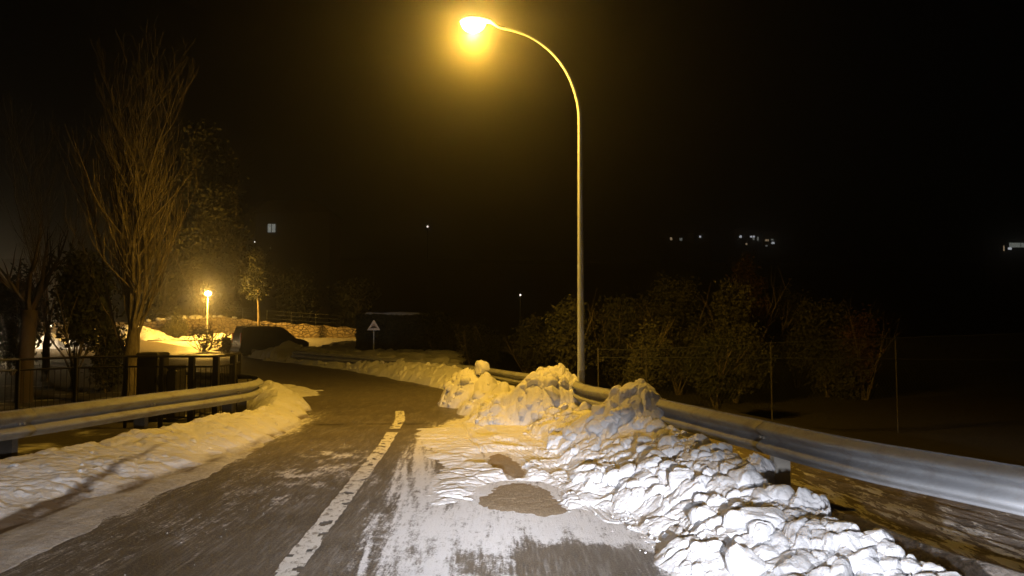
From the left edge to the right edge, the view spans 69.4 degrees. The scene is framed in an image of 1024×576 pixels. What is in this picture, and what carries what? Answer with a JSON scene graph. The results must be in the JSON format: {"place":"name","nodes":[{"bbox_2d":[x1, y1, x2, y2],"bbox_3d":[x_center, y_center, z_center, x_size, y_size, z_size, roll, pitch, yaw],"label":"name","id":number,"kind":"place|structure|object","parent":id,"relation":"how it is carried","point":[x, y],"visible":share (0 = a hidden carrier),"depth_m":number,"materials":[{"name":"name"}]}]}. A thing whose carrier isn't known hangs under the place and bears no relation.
{"place":"outdoors","nodes":[
{"label":"outdoors","id":0,"kind":"place"},
{"bbox_2d":[0,338,671,575],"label":"road","id":1,"kind":"structure","parent":0,"point":[389,521],"depth_m":6.23,"materials":[{"name":"grey asphalt"}]},
{"bbox_2d":[230,325,308,355],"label":"parked van","id":2,"kind":"object","parent":1,"relation":"on","point":[248,340],"visible":0.77,"depth_m":44.57,"materials":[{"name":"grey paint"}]},
{"bbox_2d":[275,432,397,575],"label":"lane line","id":3,"kind":"object","parent":1,"relation":"on","point":[333,511],"visible":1,"depth_m":6.33,"materials":[{"name":"paint"}]},
{"bbox_2d":[389,411,404,428],"bbox_3d":[-2.018,2.334,13.183,0.236,0.001,2.622,0,-3,-7],"label":"lane line","id":4,"kind":"object","parent":1,"relation":"on","point":[400,417],"visible":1,"depth_m":13.09,"materials":[{"name":"paint"}]},
{"bbox_2d":[111,441,688,575],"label":"snow crumbs","id":5,"kind":"object","parent":1,"relation":"on","point":[650,531],"visible":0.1,"depth_m":5.86,"materials":[{"name":"white snow"}]},
{"bbox_2d":[438,367,514,415],"bbox_3d":[-0.548,2.092,15.143,1.697,0.861,3.253,1,-3,-19],"label":"snow heap","id":6,"kind":"object","parent":1,"relation":"on","point":[467,391],"visible":0.62,"depth_m":15.21,"materials":[{"name":"white snow"}]},
{"bbox_2d":[475,360,489,374],"bbox_3d":[-0.632,1.676,15.639,0.290,0.315,0.231,1,-4,-24],"label":"snow chunk","id":7,"kind":"object","parent":6,"relation":"on","point":[481,366],"visible":0.98,"depth_m":15.56,"materials":[{"name":"white snow"}]},
{"bbox_2d":[488,453,525,477],"bbox_3d":[-0.061,2.104,8.767,0.896,0.039,2.049,0,-3,0],"label":"grit patch","id":8,"kind":"object","parent":1,"relation":"on","point":[507,465],"visible":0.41,"depth_m":8.68,"materials":[{"name":"brown gravel"}]},
{"bbox_2d":[479,483,567,516],"bbox_3d":[0.080,2.005,7.014,1.267,0.040,1.797,0,-3,0],"label":"grit patch","id":9,"kind":"object","parent":1,"relation":"on","point":[527,499],"visible":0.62,"depth_m":6.89,"materials":[{"name":"brown gravel"}]},
{"bbox_2d":[416,415,635,523],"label":"packed snow","id":10,"kind":"structure","parent":1,"relation":"on","point":[459,444],"depth_m":9.02,"materials":[{"name":"white snow"}]},
{"bbox_2d":[365,312,422,314],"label":"hedge snow","id":11,"kind":"structure","parent":0,"point":[399,313],"depth_m":41.35,"materials":[{"name":"white snow"}]},
{"bbox_2d":[0,258,1023,465],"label":"ground","id":12,"kind":"structure","parent":0,"point":[950,300],"depth_m":101.35,"materials":[{"name":"black soil"}]},
{"bbox_2d":[0,258,52,375],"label":"evergreen","id":13,"kind":"object","parent":12,"relation":"on","point":[10,305],"visible":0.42,"depth_m":26.58,"materials":[{"name":"green plant"}]},
{"bbox_2d":[0,211,75,402],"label":"plane tree","id":14,"kind":"object","parent":12,"relation":"on","point":[28,303],"visible":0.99,"depth_m":16.86,"materials":[{"name":"brown plant"}]},
{"bbox_2d":[0,332,98,348],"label":"snow heap","id":15,"kind":"object","parent":12,"relation":"on","point":[58,343],"visible":0.05,"depth_m":54.33,"materials":[{"name":"white snow"}]},
{"bbox_2d":[0,86,107,381],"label":"poplar","id":16,"kind":"object","parent":12,"relation":"on","point":[46,351],"visible":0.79,"depth_m":23.88,"materials":[{"name":"brown plant"}]},
{"bbox_2d":[14,240,124,388],"bbox_3d":[-12.322,0.710,20.931,2.958,4.255,2.635,-2,-4,33],"label":"evergreen","id":17,"kind":"object","parent":12,"relation":"on","point":[80,305],"visible":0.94,"depth_m":20.69,"materials":[{"name":"green plant"}]},
{"bbox_2d":[81,320,127,392],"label":"bush","id":18,"kind":"object","parent":12,"relation":"on","point":[108,344],"visible":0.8,"depth_m":19.25,"materials":[{"name":"green plant"}]},
{"bbox_2d":[0,352,241,429],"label":"metal railing","id":19,"kind":"object","parent":12,"relation":"on","point":[234,365],"visible":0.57,"depth_m":12.50,"materials":[{"name":"black metal"}]},
{"bbox_2d":[48,15,205,396],"bbox_3d":[-8.508,-1.565,16.560,3.465,8.685,3.424,0,-3,0],"label":"poplar","id":20,"kind":"object","parent":12,"relation":"on","point":[134,223],"visible":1,"depth_m":16.30,"materials":[{"name":"brown plant"}]},
{"bbox_2d":[0,372,262,458],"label":"crash barrier","id":21,"kind":"object","parent":12,"relation":"on","point":[17,424],"visible":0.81,"depth_m":9.36,"materials":[{"name":"metal"}]},
{"bbox_2d":[119,325,172,340],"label":"snow heap","id":22,"kind":"object","parent":12,"relation":"on","point":[146,333],"visible":0.34,"depth_m":61.12,"materials":[{"name":"white snow"}]},
{"bbox_2d":[136,352,169,419],"bbox_3d":[-6.525,1.772,13.412,0.425,1.208,0.460,0,-3,0],"label":"bin","id":23,"kind":"object","parent":12,"relation":"on","point":[148,362],"visible":0.46,"depth_m":13.23,"materials":[{"name":"black metal"}]},
{"bbox_2d":[0,380,311,572],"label":"snow bank","id":24,"kind":"structure","parent":12,"relation":"on","point":[50,498],"depth_m":7.69,"materials":[{"name":"white snow"}]},
{"bbox_2d":[140,240,185,321],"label":"evergreen","id":25,"kind":"object","parent":12,"relation":"on","point":[164,298],"visible":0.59,"depth_m":68.52,"materials":[{"name":"green plant"}]},
{"bbox_2d":[166,364,185,419],"bbox_3d":[-6.095,1.887,13.405,0.195,0.979,0.460,0,-3,0],"label":"cabinet","id":26,"kind":"object","parent":12,"relation":"on","point":[173,383],"visible":0.56,"depth_m":13.24,"materials":[{"name":"black metal"}]},
{"bbox_2d":[37,316,355,337],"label":"stone wall","id":27,"kind":"structure","parent":12,"relation":"on","point":[229,324],"depth_m":65.77,"materials":[{"name":"beige stone"}]},
{"bbox_2d":[146,314,237,321],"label":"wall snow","id":28,"kind":"structure","parent":27,"relation":"on","point":[183,316],"depth_m":66.08,"materials":[{"name":"white snow"}]},
{"bbox_2d":[144,305,340,326],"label":"fence","id":29,"kind":"object","parent":27,"relation":"on","point":[193,310],"visible":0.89,"depth_m":66.36,"materials":[{"name":"metal"}]},
{"bbox_2d":[172,333,231,339],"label":"snow heap","id":30,"kind":"object","parent":12,"relation":"on","point":[186,337],"visible":0.3,"depth_m":61.03,"materials":[{"name":"white snow"}]},
{"bbox_2d":[183,316,225,350],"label":"bare shrub","id":31,"kind":"object","parent":12,"relation":"on","point":[204,345],"visible":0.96,"depth_m":51.79,"materials":[{"name":"brown plant"}]},
{"bbox_2d":[205,289,210,335],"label":"street lamp","id":32,"kind":"object","parent":12,"relation":"on","point":[207,293],"visible":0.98,"depth_m":59.93,"materials":[{"name":"metal"}]},
{"bbox_2d":[151,179,268,316],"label":"pine tree","id":33,"kind":"object","parent":12,"relation":"on","point":[199,245],"visible":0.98,"depth_m":66.76,"materials":[{"name":"green plant"}]},
{"bbox_2d":[151,117,283,317],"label":"pine tree","id":34,"kind":"object","parent":12,"relation":"on","point":[214,165],"visible":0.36,"depth_m":69.18,"materials":[{"name":"green plant"}]},
{"bbox_2d":[208,345,231,349],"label":"snow heap","id":35,"kind":"object","parent":12,"relation":"on","point":[216,348],"visible":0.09,"depth_m":52.91,"materials":[{"name":"white snow"}]},
{"bbox_2d":[216,328,231,352],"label":"shrub","id":36,"kind":"object","parent":12,"relation":"on","point":[227,341],"visible":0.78,"depth_m":49.71,"materials":[{"name":"green plant"}]},
{"bbox_2d":[187,384,323,396],"bbox_3d":[-7.050,2.490,18.493,4.800,0.381,3.907,0,-3,0],"label":"snow heap","id":37,"kind":"object","parent":12,"relation":"on","point":[301,391],"visible":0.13,"depth_m":18.45,"materials":[{"name":"white snow"}]},
{"bbox_2d":[238,245,279,325],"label":"young tree","id":38,"kind":"object","parent":12,"relation":"on","point":[257,282],"visible":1,"depth_m":61.91,"materials":[{"name":"green plant"}]},
{"bbox_2d":[260,340,334,358],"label":"snow heap","id":39,"kind":"object","parent":12,"relation":"on","point":[289,344],"visible":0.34,"depth_m":40.67,"materials":[{"name":"white snow"}]},
{"bbox_2d":[253,200,342,322],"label":"house","id":40,"kind":"structure","parent":12,"relation":"on","point":[302,234],"depth_m":96.45,"materials":[{"name":"brown"}]},
{"bbox_2d":[268,224,274,231],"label":"window","id":41,"kind":"structure","parent":40,"relation":"in","point":[271,227],"depth_m":96.52,"materials":[{"name":"white glass"}]},
{"bbox_2d":[270,266,328,323],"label":"leafy tree","id":42,"kind":"object","parent":12,"relation":"on","point":[296,292],"visible":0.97,"depth_m":70.62,"materials":[{"name":"green plant"}]},
{"bbox_2d":[322,273,380,327],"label":"leafy tree","id":43,"kind":"object","parent":12,"relation":"on","point":[350,300],"visible":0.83,"depth_m":73.97,"materials":[{"name":"green plant"}]},
{"bbox_2d":[247,340,468,364],"bbox_3d":[-8.606,3.552,41.817,13.388,0.911,32.107,0,-3,0],"label":"snow cover","id":44,"kind":"object","parent":12,"relation":"on","point":[346,347],"visible":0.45,"depth_m":36.75,"materials":[{"name":"white snow"}]},
{"bbox_2d":[368,320,379,349],"bbox_3d":[-7.097,2.810,37.928,0.640,2.351,0.069,0,-3,0],"label":"road sign","id":45,"kind":"object","parent":12,"relation":"on","point":[373,326],"visible":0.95,"depth_m":37.94,"materials":[{"name":"metal"}]},
{"bbox_2d":[262,352,500,389],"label":"snow bank","id":46,"kind":"structure","parent":12,"relation":"on","point":[437,375],"depth_m":24.81,"materials":[{"name":"white snow"}]},
{"bbox_2d":[355,313,431,350],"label":"clipped hedge","id":47,"kind":"object","parent":12,"relation":"on","point":[396,332],"visible":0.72,"depth_m":40.83,"materials":[{"name":"green plant"}]},
{"bbox_2d":[427,226,427,282],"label":"street lamp","id":48,"kind":"object","parent":12,"relation":"on","point":[427,254],"visible":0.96,"depth_m":110.52,"materials":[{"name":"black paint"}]},
{"bbox_2d":[449,311,505,368],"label":"bush","id":49,"kind":"object","parent":12,"relation":"on","point":[488,349],"visible":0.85,"depth_m":33.70,"materials":[{"name":"green plant"}]},
{"bbox_2d":[520,294,520,326],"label":"street lamp","id":50,"kind":"object","parent":12,"relation":"on","point":[520,309],"visible":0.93,"depth_m":60.05,"materials":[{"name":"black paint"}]},
{"bbox_2d":[462,363,580,426],"bbox_3d":[0.403,1.849,12.795,2.542,1.111,2.181,0,-3,0],"label":"snow heap","id":51,"kind":"object","parent":12,"relation":"on","point":[532,397],"visible":0.73,"depth_m":12.12,"materials":[{"name":"white snow"}]},
{"bbox_2d":[459,15,584,383],"bbox_3d":[0.212,-1.065,12.680,2.258,7.352,0.340,0,-3,0],"label":"street lamp","id":52,"kind":"object","parent":12,"relation":"on","point":[473,23],"visible":0.88,"depth_m":12.68,"materials":[{"name":"metal"}]},
{"bbox_2d":[579,371,583,383],"bbox_3d":[1.171,1.553,12.463,0.085,0.320,0.014,0,-3,0],"label":"access door","id":53,"kind":"structure","parent":52,"relation":"in","point":[581,373],"depth_m":12.46,"materials":[{"name":"metal"}]},
{"bbox_2d":[500,306,550,372],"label":"bush","id":54,"kind":"object","parent":12,"relation":"on","point":[529,349],"visible":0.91,"depth_m":29.64,"materials":[{"name":"green plant"}]},
{"bbox_2d":[539,293,604,375],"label":"bush","id":55,"kind":"object","parent":12,"relation":"on","point":[562,335],"visible":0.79,"depth_m":23.52,"materials":[{"name":"green plant"}]},
{"bbox_2d":[585,292,668,388],"bbox_3d":[4.186,2.021,27.015,3.306,4.053,3.075,0,-3,0],"label":"bush","id":56,"kind":"object","parent":12,"relation":"on","point":[620,328],"visible":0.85,"depth_m":26.63,"materials":[{"name":"green plant"}]},
{"bbox_2d":[588,277,672,387],"bbox_3d":[5.172,1.939,30.861,3.807,4.734,3.792,0,-3,0],"label":"bush","id":57,"kind":"object","parent":12,"relation":"on","point":[642,315],"visible":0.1,"depth_m":30.54,"materials":[{"name":"green plant"}]},
{"bbox_2d":[616,313,675,392],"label":"bush","id":58,"kind":"object","parent":12,"relation":"on","point":[648,343],"visible":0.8,"depth_m":20.68,"materials":[{"name":"green plant"}]},
{"bbox_2d":[292,351,1023,515],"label":"crash barrier","id":59,"kind":"object","parent":12,"relation":"on","point":[995,485],"visible":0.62,"depth_m":5.83,"materials":[{"name":"metal"}]},
{"bbox_2d":[626,270,716,394],"bbox_3d":[6.441,1.722,28.668,3.313,4.910,3.761,-3,-4,43],"label":"bush","id":60,"kind":"object","parent":12,"relation":"on","point":[679,310],"visible":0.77,"depth_m":28.68,"materials":[{"name":"green plant"}]},
{"bbox_2d":[660,229,688,262],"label":"house","id":61,"kind":"structure","parent":12,"relation":"on","point":[674,246],"depth_m":185.88,"materials":[{"name":"brown"}]},
{"bbox_2d":[687,229,712,262],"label":"house","id":62,"kind":"structure","parent":12,"relation":"on","point":[699,245],"depth_m":190.95,"materials":[{"name":"brown"}]},
{"bbox_2d":[679,320,749,408],"bbox_3d":[5.436,2.089,19.856,1.821,2.442,1.774,0,-3,0],"label":"bush","id":63,"kind":"object","parent":12,"relation":"on","point":[714,394],"visible":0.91,"depth_m":19.64,"materials":[{"name":"green plant"}]},
{"bbox_2d":[680,277,785,402],"bbox_3d":[7.939,1.801,25.846,3.463,4.436,3.695,1,-3,-17],"label":"bush","id":64,"kind":"object","parent":12,"relation":"on","point":[735,322],"visible":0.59,"depth_m":25.45,"materials":[{"name":"green plant"}]},
{"bbox_2d":[726,228,747,262],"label":"house","id":65,"kind":"structure","parent":12,"relation":"on","point":[737,238],"depth_m":185.00,"materials":[{"name":"brown"}]},
{"bbox_2d":[523,378,961,575],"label":"snow bank","id":66,"kind":"structure","parent":12,"relation":"on","point":[704,505],"depth_m":5.94,"materials":[{"name":"white snow"}]},
{"bbox_2d":[604,406,620,423],"bbox_3d":[1.282,1.592,9.106,0.335,0.255,0.242,2,-4,-28],"label":"snow chunk","id":67,"kind":"object","parent":66,"relation":"on","point":[614,415],"visible":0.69,"depth_m":9.01,"materials":[{"name":"white snow"}]},
{"bbox_2d":[632,416,643,428],"bbox_3d":[1.585,1.686,8.822,0.250,0.302,0.299,3,-4,-38],"label":"snow chunk","id":68,"kind":"object","parent":66,"relation":"on","point":[638,422],"visible":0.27,"depth_m":8.78,"materials":[{"name":"white snow"}]},
{"bbox_2d":[742,452,774,483],"bbox_3d":[2.268,1.672,6.824,0.350,0.309,0.339,1,-3,-21],"label":"snow chunk","id":69,"kind":"object","parent":66,"relation":"on","point":[762,461],"visible":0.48,"depth_m":6.73,"materials":[{"name":"white snow"}]},
{"bbox_2d":[788,487,829,509],"bbox_3d":[2.174,1.685,5.477,0.370,0.419,0.246,1,-3,-21],"label":"snow chunk","id":70,"kind":"object","parent":66,"relation":"on","point":[805,497],"visible":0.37,"depth_m":5.44,"materials":[{"name":"white snow"}]},
{"bbox_2d":[814,507,831,517],"bbox_3d":[2.202,1.690,5.274,0.173,0.254,0.140,0,-3,0],"label":"snow chunk","id":71,"kind":"object","parent":66,"relation":"on","point":[822,513],"visible":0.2,"depth_m":5.24,"materials":[{"name":"white snow"}]},
{"bbox_2d":[748,228,762,262],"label":"house","id":72,"kind":"structure","parent":12,"relation":"on","point":[753,238],"depth_m":186.91,"materials":[{"name":"brown"}]},
{"bbox_2d":[720,250,804,392],"bbox_3d":[9.849,1.203,29.476,3.177,6.056,3.731,0,-3,0],"label":"leafy tree","id":73,"kind":"object","parent":12,"relation":"on","point":[755,291],"visible":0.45,"depth_m":29.72,"materials":[{"name":"green plant"}]},
{"bbox_2d":[759,230,779,262],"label":"house","id":74,"kind":"structure","parent":12,"relation":"on","point":[768,247],"depth_m":183.87,"materials":[{"name":"brown"}]},
{"bbox_2d":[762,269,850,386],"bbox_3d":[13.245,1.833,33.103,5.047,5.185,2.801,2,-4,-27],"label":"bush","id":75,"kind":"object","parent":12,"relation":"on","point":[794,302],"visible":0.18,"depth_m":33.03,"materials":[{"name":"green plant"}]},
{"bbox_2d":[597,333,1023,432],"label":"wire fence","id":76,"kind":"object","parent":12,"relation":"on","point":[770,364],"visible":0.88,"depth_m":17.61,"materials":[{"name":"grey metal"}]},
{"bbox_2d":[777,296,872,400],"bbox_3d":[11.777,2.319,27.879,3.413,4.152,3.364,-1,-3,16],"label":"bush","id":77,"kind":"object","parent":12,"relation":"on","point":[810,332],"visible":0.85,"depth_m":27.60,"materials":[{"name":"green plant"}]},
{"bbox_2d":[829,293,909,399],"bbox_3d":[13.003,2.127,26.955,2.752,3.906,2.588,-2,-4,32],"label":"bush","id":78,"kind":"object","parent":12,"relation":"on","point":[863,333],"visible":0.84,"depth_m":26.76,"materials":[{"name":"green plant"}]},
{"bbox_2d":[977,238,1023,284],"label":"house","id":79,"kind":"structure","parent":12,"relation":"on","point":[1000,261],"depth_m":130.63,"materials":[{"name":"brown"}]},
{"bbox_2d":[1009,243,1023,246],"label":"window","id":80,"kind":"structure","parent":79,"relation":"in","point":[1010,244],"depth_m":130.59,"materials":[{"name":"white glass"}]},
{"bbox_2d":[0,0,1023,260],"label":"sky","id":81,"kind":"structure","parent":0,"point":[847,130],"materials":[{"name":"black"}]},
{"bbox_2d":[688,432,1023,575],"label":"verge","id":82,"kind":"structure","parent":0,"point":[963,539],"depth_m":5.93,"materials":[{"name":"brown soil"}]}
]}

